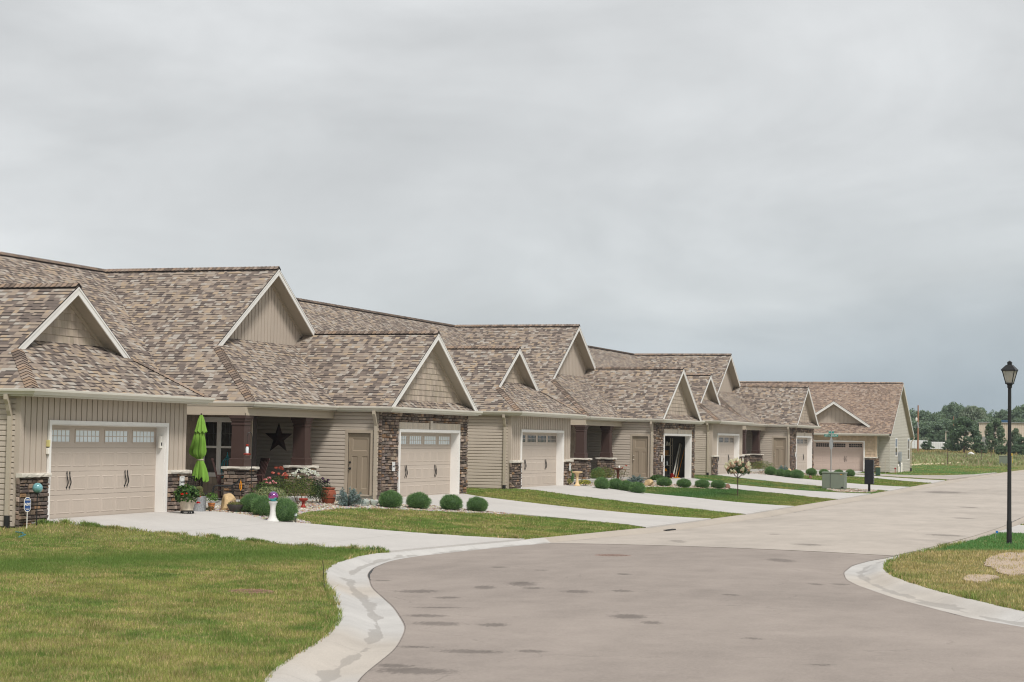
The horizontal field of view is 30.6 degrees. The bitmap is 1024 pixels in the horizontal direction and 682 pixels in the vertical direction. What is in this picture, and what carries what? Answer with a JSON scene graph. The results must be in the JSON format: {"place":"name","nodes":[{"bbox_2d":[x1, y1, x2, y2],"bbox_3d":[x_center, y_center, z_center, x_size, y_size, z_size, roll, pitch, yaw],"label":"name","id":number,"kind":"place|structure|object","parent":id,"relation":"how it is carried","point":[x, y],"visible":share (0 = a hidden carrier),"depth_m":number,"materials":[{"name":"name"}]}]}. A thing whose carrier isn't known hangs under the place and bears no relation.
{"place":"outdoors","nodes":[
{"label":"outdoors","id":0,"kind":"place"},
{"bbox_2d":[31,511,523,551],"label":"driveway","id":1,"kind":"structure","parent":0,"point":[232,525],"depth_m":42.71,"materials":[{"name":"concrete"}]},
{"bbox_2d":[173,484,200,513],"bbox_3d":[-7.936,3.839,45.664,0.674,0.740,0.715,0,-3,19],"label":"flower planter","id":2,"kind":"object","parent":1,"relation":"on","point":[186,497],"visible":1,"depth_m":45.54,"materials":[{"name":"white ceramic"}]},
{"bbox_2d":[193,492,205,511],"bbox_3d":[-7.834,4.012,46.941,0.343,0.523,0.343,0,-3,19],"label":"flower planter","id":3,"kind":"object","parent":1,"relation":"on","point":[201,506],"visible":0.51,"depth_m":46.80,"materials":[{"name":"metal"}]},
{"bbox_2d":[266,501,278,521],"bbox_3d":[-5.810,4.142,45.526,0.310,0.485,0.310,0,-3,19],"label":"garden pedestal","id":4,"kind":"object","parent":1,"relation":"on","point":[272,515],"visible":1,"depth_m":45.46,"materials":[{"name":"white stone"}]},
{"bbox_2d":[266,497,298,521],"bbox_3d":[-5.607,4.124,45.831,0.867,0.636,0.842,0,-3,19],"label":"globe shrub","id":5,"kind":"object","parent":1,"relation":"on","point":[286,509],"visible":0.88,"depth_m":45.61,"materials":[{"name":"plant"}]},
{"bbox_2d":[297,507,641,538],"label":"lawn grass","id":6,"kind":"structure","parent":0,"point":[530,523],"depth_m":49.83,"materials":[{"name":"plant"}]},
{"bbox_2d":[0,461,1023,681],"bbox_3d":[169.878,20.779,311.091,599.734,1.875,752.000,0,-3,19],"label":"ground","id":7,"kind":"structure","parent":0,"point":[271,654],"depth_m":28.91,"materials":[{"name":"plant"}]},
{"bbox_2d":[24,497,30,528],"bbox_3d":[-10.380,3.728,40.103,0.019,0.765,0.184,-1,-4,35],"label":"yard sign","id":8,"kind":"object","parent":7,"relation":"on","point":[27,504],"visible":0.99,"depth_m":40.10,"materials":[{"name":"white plastic"}]},
{"bbox_2d":[32,483,42,524],"bbox_3d":[-10.231,3.565,40.346,0.224,1.020,0.224,0,-3,19],"label":"gazing ball","id":9,"kind":"object","parent":7,"relation":"on","point":[37,488],"visible":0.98,"depth_m":40.31,"materials":[{"name":"teal glass"}]},
{"bbox_2d":[35,518,386,549],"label":"lawn grass","id":10,"kind":"structure","parent":7,"relation":"on","point":[209,535],"depth_m":39.91,"materials":[{"name":"plant"}]},
{"bbox_2d":[0,252,482,528],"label":"duplex house","id":11,"kind":"structure","parent":7,"relation":"on","point":[115,384],"depth_m":55.52,"materials":[{"name":"brown"}]},
{"bbox_2d":[49,424,156,518],"bbox_3d":[-9.615,3.036,43.850,0.096,2.124,4.990,0,-3,19],"label":"garage door","id":12,"kind":"structure","parent":11,"relation":"in","point":[83,453],"depth_m":43.88,"materials":[{"name":"paint"}]},
{"bbox_2d":[211,458,223,497],"bbox_3d":[-8.000,3.862,52.682,0.910,1.126,0.653,1,-3,-5],"label":"porch chair","id":13,"kind":"object","parent":11,"relation":"on","point":[218,477],"visible":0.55,"depth_m":52.38,"materials":[{"name":"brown wood"}]},
{"bbox_2d":[203,417,231,476],"bbox_3d":[-8.501,3.072,54.281,1.110,1.720,0.065,0,-3,19],"label":"window","id":14,"kind":"structure","parent":11,"relation":"in","point":[218,436],"depth_m":54.29,"materials":[{"name":"clear glass"}]},
{"bbox_2d":[212,478,241,499],"bbox_3d":[-7.761,4.028,50.951,0.776,0.615,0.574,1,-3,-5],"label":"sling chair","id":15,"kind":"object","parent":11,"relation":"on","point":[231,486],"visible":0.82,"depth_m":50.70,"materials":[{"name":"black metal"}]},
{"bbox_2d":[256,458,269,494],"bbox_3d":[-7.573,3.959,54.417,0.910,1.126,0.653,3,-3,-32],"label":"porch chair","id":16,"kind":"object","parent":11,"relation":"on","point":[261,471],"visible":0.33,"depth_m":54.57,"materials":[{"name":"brown wood"}]},
{"bbox_2d":[265,424,290,450],"bbox_3d":[-7.250,2.972,58.104,0.951,0.904,0.055,0,-3,19],"label":"wall star","id":17,"kind":"object","parent":11,"relation":"attached to","point":[278,437],"depth_m":58.10,"materials":[{"name":"black metal"}]},
{"bbox_2d":[348,433,370,494],"bbox_3d":[-4.663,3.755,57.229,0.750,1.880,0.116,0,-3,19],"label":"service door","id":18,"kind":"structure","parent":11,"relation":"in","point":[359,443],"depth_m":57.24,"materials":[{"name":"beige paint"}]},
{"bbox_2d":[400,432,450,496],"bbox_3d":[-2.898,4.013,60.582,0.096,2.124,5.010,0,-3,19],"label":"garage door","id":19,"kind":"structure","parent":11,"relation":"in","point":[426,465],"depth_m":60.85,"materials":[{"name":"paint"}]},
{"bbox_2d":[228,589,273,594],"bbox_3d":[-3.917,3.774,28.115,0.680,0.060,0.680,0,-3,19],"label":"manhole cover","id":20,"kind":"object","parent":7,"relation":"on","point":[250,590],"visible":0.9,"depth_m":28.06,"materials":[{"name":"metal"}]},
{"bbox_2d":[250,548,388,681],"bbox_3d":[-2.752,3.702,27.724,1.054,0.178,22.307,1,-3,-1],"label":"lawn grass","id":21,"kind":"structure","parent":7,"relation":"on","point":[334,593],"depth_m":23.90,"materials":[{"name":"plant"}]},
{"bbox_2d":[208,499,510,523],"bbox_3d":[-5.949,4.720,51.730,8.600,0.412,11.450,0,-3,19],"label":"gravel bed","id":22,"kind":"object","parent":7,"relation":"on","point":[319,504],"visible":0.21,"depth_m":52.51,"materials":[{"name":"gravel"}]},
{"bbox_2d":[189,413,208,485],"bbox_3d":[-8.043,3.099,48.295,0.524,2.470,0.526,0,-3,19],"label":"patio umbrella","id":23,"kind":"object","parent":22,"relation":"on","point":[197,449],"visible":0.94,"depth_m":48.21,"materials":[{"name":"green fabric"}]},
{"bbox_2d":[206,492,217,509],"bbox_3d":[-7.628,4.068,47.576,0.355,0.478,0.350,0,-3,19],"label":"flower planter","id":24,"kind":"object","parent":22,"relation":"on","point":[212,499],"visible":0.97,"depth_m":47.52,"materials":[{"name":"ceramic"}]},
{"bbox_2d":[220,493,235,509],"bbox_3d":[-7.323,4.153,48.152,0.311,0.474,0.709,1,-3,9],"label":"boulder","id":25,"kind":"object","parent":22,"relation":"on","point":[227,498],"visible":0.63,"depth_m":47.98,"materials":[{"name":"stone"}]},
{"bbox_2d":[227,500,242,510],"bbox_3d":[-7.025,4.181,47.548,0.430,0.284,0.430,0,-3,19],"label":"bowl planter","id":26,"kind":"object","parent":22,"relation":"on","point":[233,506],"visible":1,"depth_m":47.41,"materials":[{"name":"grey plant"}]},
{"bbox_2d":[238,492,259,511],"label":"globe shrub","id":27,"kind":"object","parent":22,"relation":"on","point":[245,500],"visible":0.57,"depth_m":47.53,"materials":[{"name":"plant"}]},
{"bbox_2d":[250,495,269,515],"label":"globe shrub","id":28,"kind":"object","parent":22,"relation":"on","point":[259,506],"visible":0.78,"depth_m":46.86,"materials":[{"name":"plant"}]},
{"bbox_2d":[250,477,276,495],"bbox_3d":[-6.758,4.109,51.122,0.840,0.834,0.792,0,-3,19],"label":"rose bush","id":29,"kind":"object","parent":22,"relation":"on","point":[266,482],"visible":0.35,"depth_m":51.00,"materials":[{"name":"green plant"}]},
{"bbox_2d":[255,486,288,498],"bbox_3d":[-6.454,4.185,50.097,0.966,0.595,0.923,0,-3,19],"label":"variegated shrub","id":30,"kind":"object","parent":22,"relation":"on","point":[267,491],"visible":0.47,"depth_m":49.97,"materials":[{"name":"green plant"}]},
{"bbox_2d":[256,466,293,497],"bbox_3d":[-6.562,4.014,51.898,1.085,1.106,1.110,0,-3,19],"label":"rose bush","id":31,"kind":"object","parent":22,"relation":"on","point":[281,482],"visible":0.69,"depth_m":51.80,"materials":[{"name":"green plant"}]},
{"bbox_2d":[278,474,315,503],"bbox_3d":[-5.996,4.153,52.380,1.162,0.894,1.150,0,-3,19],"label":"feathery shrub","id":32,"kind":"object","parent":22,"relation":"on","point":[297,487],"visible":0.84,"depth_m":52.34,"materials":[{"name":"green plant"}]},
{"bbox_2d":[289,467,321,501],"bbox_3d":[-5.922,4.136,53.600,0.997,1.046,1.018,0,-3,19],"label":"petunia basket","id":33,"kind":"object","parent":22,"relation":"on","point":[314,472],"visible":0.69,"depth_m":53.53,"materials":[{"name":"green plant"}]},
{"bbox_2d":[306,485,328,502],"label":"dark shrub","id":34,"kind":"object","parent":22,"relation":"on","point":[318,492],"visible":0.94,"depth_m":53.07,"materials":[{"name":"green plant"}]},
{"bbox_2d":[311,477,331,501],"bbox_3d":[-5.511,4.302,54.017,0.669,0.768,0.660,0,-3,19],"label":"purple plant","id":35,"kind":"object","parent":22,"relation":"on","point":[324,481],"visible":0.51,"depth_m":53.97,"materials":[{"name":"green plant"}]},
{"bbox_2d":[321,487,335,503],"bbox_3d":[-5.226,4.397,53.325,0.444,0.455,0.444,0,-3,19],"label":"clay jar","id":36,"kind":"object","parent":22,"relation":"on","point":[330,496],"visible":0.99,"depth_m":53.16,"materials":[{"name":"ceramic"}]},
{"bbox_2d":[333,486,365,505],"bbox_3d":[-4.587,4.397,52.990,0.882,0.576,0.854,3,-3,-28],"label":"blue spruce","id":37,"kind":"object","parent":22,"relation":"on","point":[350,499],"visible":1,"depth_m":52.83,"materials":[{"name":"green plant"}]},
{"bbox_2d":[377,490,403,507],"bbox_3d":[-3.492,4.536,53.877,0.798,0.575,0.775,-1,-4,33],"label":"globe shrub","id":38,"kind":"object","parent":22,"relation":"on","point":[390,498],"visible":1,"depth_m":53.67,"materials":[{"name":"plant"}]},
{"bbox_2d":[405,492,431,508],"bbox_3d":[-2.720,4.631,54.494,0.831,0.540,0.806,-2,-4,41],"label":"globe shrub","id":39,"kind":"object","parent":22,"relation":"on","point":[417,500],"visible":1,"depth_m":54.31,"materials":[{"name":"plant"}]},
{"bbox_2d":[438,494,462,509],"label":"globe shrub","id":40,"kind":"object","parent":22,"relation":"on","point":[450,501],"visible":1,"depth_m":54.95,"materials":[{"name":"plant"}]},
{"bbox_2d":[466,496,488,510],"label":"globe shrub","id":41,"kind":"object","parent":22,"relation":"on","point":[477,503],"visible":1,"depth_m":55.34,"materials":[{"name":"plant"}]},
{"bbox_2d":[265,538,550,681],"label":"kerb","id":42,"kind":"structure","parent":7,"relation":"on","point":[361,639],"depth_m":23.73,"materials":[{"name":"concrete"}]},
{"bbox_2d":[296,298,704,488],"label":"duplex house","id":43,"kind":"structure","parent":7,"relation":"on","point":[554,404],"depth_m":83.87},
{"bbox_2d":[522,432,556,486],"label":"garage door","id":44,"kind":"structure","parent":43,"relation":"in","point":[542,446],"depth_m":73.14,"materials":[{"name":"paint"}]},
{"bbox_2d":[632,436,647,476],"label":"service door","id":45,"kind":"structure","parent":43,"relation":"in","point":[640,443],"depth_m":86.29,"materials":[{"name":"beige paint"}]},
{"bbox_2d":[665,438,672,475],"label":"storage shelf","id":46,"kind":"object","parent":43,"relation":"in","point":[670,455],"visible":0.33,"depth_m":92.55,"materials":[{"name":"metal"}]},
{"bbox_2d":[206,471,876,522],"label":"gravel","id":47,"kind":"structure","parent":7,"relation":"on","point":[592,483],"depth_m":54.23,"materials":[{"name":"gravel"}]},
{"bbox_2d":[609,478,621,488],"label":"globe shrub","id":48,"kind":"object","parent":7,"relation":"on","point":[614,483],"visible":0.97,"depth_m":75.39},
{"bbox_2d":[579,480,727,492],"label":"gravel bed","id":49,"kind":"object","parent":7,"relation":"on","point":[660,486],"visible":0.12,"depth_m":82.31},
{"bbox_2d":[594,477,609,488],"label":"globe shrub","id":50,"kind":"object","parent":49,"relation":"on","point":[602,483],"visible":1,"depth_m":74.74,"materials":[{"name":"plant"}]},
{"bbox_2d":[589,466,616,478],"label":"feathery shrub","id":51,"kind":"object","parent":49,"relation":"on","point":[606,474],"visible":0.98,"depth_m":79.48,"materials":[{"name":"green plant"}]},
{"bbox_2d":[629,481,646,492],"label":"globe shrub","id":52,"kind":"object","parent":49,"relation":"on","point":[636,487],"visible":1,"depth_m":74.44,"materials":[{"name":"plant"}]},
{"bbox_2d":[656,476,672,485],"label":"globe shrub","id":53,"kind":"object","parent":49,"relation":"on","point":[664,481],"visible":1,"depth_m":81.88,"materials":[{"name":"plant"}]},
{"bbox_2d":[676,478,691,486],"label":"globe shrub","id":54,"kind":"object","parent":49,"relation":"on","point":[682,482],"visible":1,"depth_m":82.72,"materials":[{"name":"plant"}]},
{"bbox_2d":[695,479,709,487],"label":"globe shrub","id":55,"kind":"object","parent":49,"relation":"on","point":[702,483],"visible":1,"depth_m":83.92,"materials":[{"name":"plant"}]},
{"bbox_2d":[710,480,725,487],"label":"globe shrub","id":56,"kind":"object","parent":49,"relation":"on","point":[718,484],"visible":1,"depth_m":84.83,"materials":[{"name":"plant"}]},
{"bbox_2d":[587,345,820,474],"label":"duplex house","id":57,"kind":"structure","parent":7,"relation":"on","point":[775,425],"depth_m":115.43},
{"bbox_2d":[718,435,733,473],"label":"garage door","id":58,"kind":"structure","parent":57,"relation":"in","point":[725,444],"depth_m":102.12,"materials":[{"name":"paint"}]},
{"bbox_2d":[774,438,785,467],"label":"service door","id":59,"kind":"structure","parent":57,"relation":"in","point":[779,443],"depth_m":115.33,"materials":[{"name":"beige paint"}]},
{"bbox_2d":[797,438,806,469],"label":"garage door","id":60,"kind":"structure","parent":57,"relation":"in","point":[801,442],"depth_m":119.48,"materials":[{"name":"paint"}]},
{"bbox_2d":[724,457,751,495],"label":"flowering tree","id":61,"kind":"object","parent":7,"relation":"on","point":[731,467],"visible":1,"depth_m":79.52,"materials":[{"name":"beige plant"}]},
{"bbox_2d":[544,470,1023,543],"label":"kerb","id":62,"kind":"structure","parent":7,"relation":"on","point":[690,525],"depth_m":63.56,"materials":[{"name":"concrete"}]},
{"bbox_2d":[692,475,886,493],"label":"lawn grass","id":63,"kind":"structure","parent":7,"relation":"on","point":[761,483],"depth_m":93.42,"materials":[{"name":"plant"}]},
{"bbox_2d":[790,469,803,477],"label":"globe shrub","id":64,"kind":"object","parent":7,"relation":"on","point":[794,473],"visible":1,"depth_m":104.03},
{"bbox_2d":[739,381,918,472],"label":"gable house","id":65,"kind":"structure","parent":7,"relation":"on","point":[864,421],"depth_m":138.27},
{"bbox_2d":[813,441,862,470],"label":"garage door","id":66,"kind":"structure","parent":65,"relation":"in","point":[842,452],"depth_m":137.39,"materials":[{"name":"paint"}]},
{"bbox_2d":[824,431,837,471],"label":"street sign","id":67,"kind":"object","parent":7,"relation":"on","point":[831,434],"visible":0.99,"depth_m":96.41,"materials":[{"name":"metal"}]},
{"bbox_2d":[822,472,847,489],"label":"utility cabinet","id":68,"kind":"object","parent":7,"relation":"on","point":[834,480],"visible":0.9,"depth_m":93.34,"materials":[{"name":"green metal"}]},
{"bbox_2d":[915,405,918,450],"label":"utility pole","id":69,"kind":"object","parent":7,"relation":"on","point":[917,418],"visible":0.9,"depth_m":261.79,"materials":[{"name":"brown wood"}]},
{"bbox_2d":[910,420,932,439],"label":"tree","id":70,"kind":"object","parent":7,"relation":"on","point":[923,427],"visible":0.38,"depth_m":348.43,"materials":[{"name":"green plant"}]},
{"bbox_2d":[919,410,931,421],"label":"tree","id":71,"kind":"object","parent":7,"relation":"on","point":[924,415],"visible":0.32,"depth_m":378.75,"materials":[{"name":"green plant"}]},
{"bbox_2d":[920,441,934,449],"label":"tree","id":72,"kind":"object","parent":7,"relation":"on","point":[927,445],"visible":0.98,"depth_m":271.69,"materials":[{"name":"green plant"}]},
{"bbox_2d":[919,421,944,438],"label":"tree","id":73,"kind":"object","parent":7,"relation":"on","point":[932,429],"visible":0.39,"depth_m":350.61,"materials":[{"name":"green plant"}]},
{"bbox_2d":[844,551,1023,626],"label":"kerb","id":74,"kind":"structure","parent":7,"relation":"on","point":[873,575],"depth_m":30.25,"materials":[{"name":"concrete"}]},
{"bbox_2d":[928,411,944,420],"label":"tree","id":75,"kind":"object","parent":7,"relation":"on","point":[934,415],"visible":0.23,"depth_m":374.29,"materials":[{"name":"green plant"}]},
{"bbox_2d":[860,463,1019,474],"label":"lawn grass","id":76,"kind":"structure","parent":7,"relation":"on","point":[926,468],"depth_m":155.46,"materials":[{"name":"plant"}]},
{"bbox_2d":[932,418,963,441],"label":"tree","id":77,"kind":"object","parent":7,"relation":"on","point":[946,423],"visible":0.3,"depth_m":349.46,"materials":[{"name":"green plant"}]},
{"bbox_2d":[944,402,957,418],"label":"tree","id":78,"kind":"object","parent":7,"relation":"on","point":[949,408],"visible":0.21,"depth_m":384.35,"materials":[{"name":"green plant"}]},
{"bbox_2d":[882,531,1023,610],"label":"lawn grass","id":79,"kind":"structure","parent":7,"relation":"on","point":[1017,547],"depth_m":36.63,"materials":[{"name":"plant"}]},
{"bbox_2d":[951,403,962,419],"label":"tree","id":80,"kind":"object","parent":7,"relation":"on","point":[955,412],"visible":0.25,"depth_m":379.07,"materials":[{"name":"green plant"}]},
{"bbox_2d":[947,416,981,452],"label":"tree","id":81,"kind":"object","parent":7,"relation":"on","point":[957,432],"visible":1,"depth_m":249.40,"materials":[{"name":"green plant"}]},
{"bbox_2d":[905,517,1023,554],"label":"kerb","id":82,"kind":"structure","parent":7,"relation":"on","point":[1018,522],"depth_m":56.04,"materials":[{"name":"concrete"}]},
{"bbox_2d":[911,448,1023,466],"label":"field grass","id":83,"kind":"structure","parent":7,"relation":"on","point":[929,456],"depth_m":205.74,"materials":[{"name":"plant"}]},
{"bbox_2d":[959,405,988,421],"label":"tree","id":84,"kind":"object","parent":7,"relation":"on","point":[974,413],"visible":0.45,"depth_m":366.70,"materials":[{"name":"green plant"}]},
{"bbox_2d":[969,441,987,453],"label":"tree","id":85,"kind":"object","parent":7,"relation":"on","point":[978,447],"visible":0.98,"depth_m":247.70,"materials":[{"name":"green plant"}]},
{"bbox_2d":[963,574,998,582],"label":"bare gravel","id":86,"kind":"structure","parent":7,"relation":"on","point":[986,577],"depth_m":33.66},
{"bbox_2d":[984,418,1006,452],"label":"tree","id":87,"kind":"object","parent":7,"relation":"on","point":[993,427],"visible":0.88,"depth_m":254.54,"materials":[{"name":"green plant"}]},
{"bbox_2d":[978,420,1023,448],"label":"warehouse","id":88,"kind":"structure","parent":7,"relation":"on","point":[1004,423],"depth_m":328.11,"materials":[{"name":"beige metal"}]},
{"bbox_2d":[994,445,1007,454],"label":"tree","id":89,"kind":"object","parent":7,"relation":"on","point":[1002,449],"visible":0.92,"depth_m":239.74,"materials":[{"name":"green plant"}]},
{"bbox_2d":[984,552,1023,575],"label":"bare gravel","id":90,"kind":"structure","parent":7,"relation":"on","point":[1004,571],"depth_m":38.00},
{"bbox_2d":[1001,361,1017,543],"bbox_3d":[12.460,2.879,46.923,0.364,4.781,0.364,-1,-3,28],"label":"street lamp","id":91,"kind":"object","parent":7,"relation":"on","point":[1009,370],"visible":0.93,"depth_m":46.89,"materials":[{"name":"black metal"}]},
{"bbox_2d":[1005,428,1021,450],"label":"tree","id":92,"kind":"object","parent":7,"relation":"on","point":[1015,434],"visible":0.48,"depth_m":261.58,"materials":[{"name":"green plant"}]},
{"bbox_2d":[1011,444,1023,454],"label":"tree","id":93,"kind":"object","parent":7,"relation":"on","point":[1019,450],"visible":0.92,"depth_m":239.56,"materials":[{"name":"green plant"}]},
{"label":"gravel bed","id":94,"kind":"structure","parent":7,"relation":"on","visible":0},
{"bbox_2d":[864,460,873,491],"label":"mailbox cluster","id":95,"kind":"object","parent":94,"relation":"on","point":[869,473],"visible":0.99,"depth_m":92.04,"materials":[{"name":"black metal"}]},
{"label":"gravel bed","id":96,"kind":"structure","parent":7,"relation":"on","visible":0},
{"bbox_2d":[750,461,774,472],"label":"feathery shrub","id":97,"kind":"object","parent":96,"relation":"on","point":[762,465],"visible":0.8,"depth_m":107.19,"materials":[{"name":"green plant"}]},
{"bbox_2d":[0,0,1023,417],"label":"sky","id":98,"kind":"structure","parent":0,"point":[795,190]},
{"bbox_2d":[369,494,710,527],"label":"driveway","id":99,"kind":"structure","parent":0,"point":[555,511],"depth_m":58.20,"materials":[{"name":"concrete"}]},
{"bbox_2d":[462,487,742,517],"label":"lawn grass","id":100,"kind":"structure","parent":0,"point":[592,503],"depth_m":64.60,"materials":[{"name":"plant"}]},
{"bbox_2d":[518,485,793,514],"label":"driveway","id":101,"kind":"structure","parent":0,"point":[670,500],"depth_m":70.98,"materials":[{"name":"concrete"}]},
{"bbox_2d":[618,480,631,490],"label":"globe shrub","id":102,"kind":"object","parent":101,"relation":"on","point":[624,485],"visible":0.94,"depth_m":75.09,"materials":[{"name":"plant"}]},
{"bbox_2d":[357,543,1023,681],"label":"road","id":103,"kind":"structure","parent":0,"point":[554,612],"depth_m":25.32,"materials":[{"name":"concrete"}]},
{"bbox_2d":[644,486,835,505],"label":"lawn grass","id":104,"kind":"structure","parent":0,"point":[758,497],"depth_m":79.14,"materials":[{"name":"plant"}]},
{"bbox_2d":[653,478,869,499],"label":"driveway","id":105,"kind":"structure","parent":0,"point":[833,495],"depth_m":87.37,"materials":[{"name":"concrete"}]},
{"bbox_2d":[554,472,1023,555],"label":"road","id":106,"kind":"structure","parent":0,"point":[901,523],"depth_m":58.23,"materials":[{"name":"concrete"}]},
{"bbox_2d":[716,473,907,490],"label":"driveway","id":107,"kind":"structure","parent":0,"point":[762,477],"depth_m":99.91,"materials":[{"name":"concrete"}]},
{"bbox_2d":[802,475,929,486],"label":"lawn grass","id":108,"kind":"structure","parent":0,"point":[860,480],"depth_m":107.24,"materials":[{"name":"plant"}]},
{"bbox_2d":[801,470,944,482],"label":"driveway","id":109,"kind":"structure","parent":0,"point":[913,480],"depth_m":114.31,"materials":[{"name":"concrete"}]},
{"bbox_2d":[855,473,996,479],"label":"road","id":110,"kind":"structure","parent":0,"point":[954,477],"depth_m":123.33,"materials":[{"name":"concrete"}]},
{"bbox_2d":[998,525,1023,533],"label":"driveway","id":111,"kind":"structure","parent":0,"point":[1018,528],"depth_m":55.28,"materials":[{"name":"concrete"}]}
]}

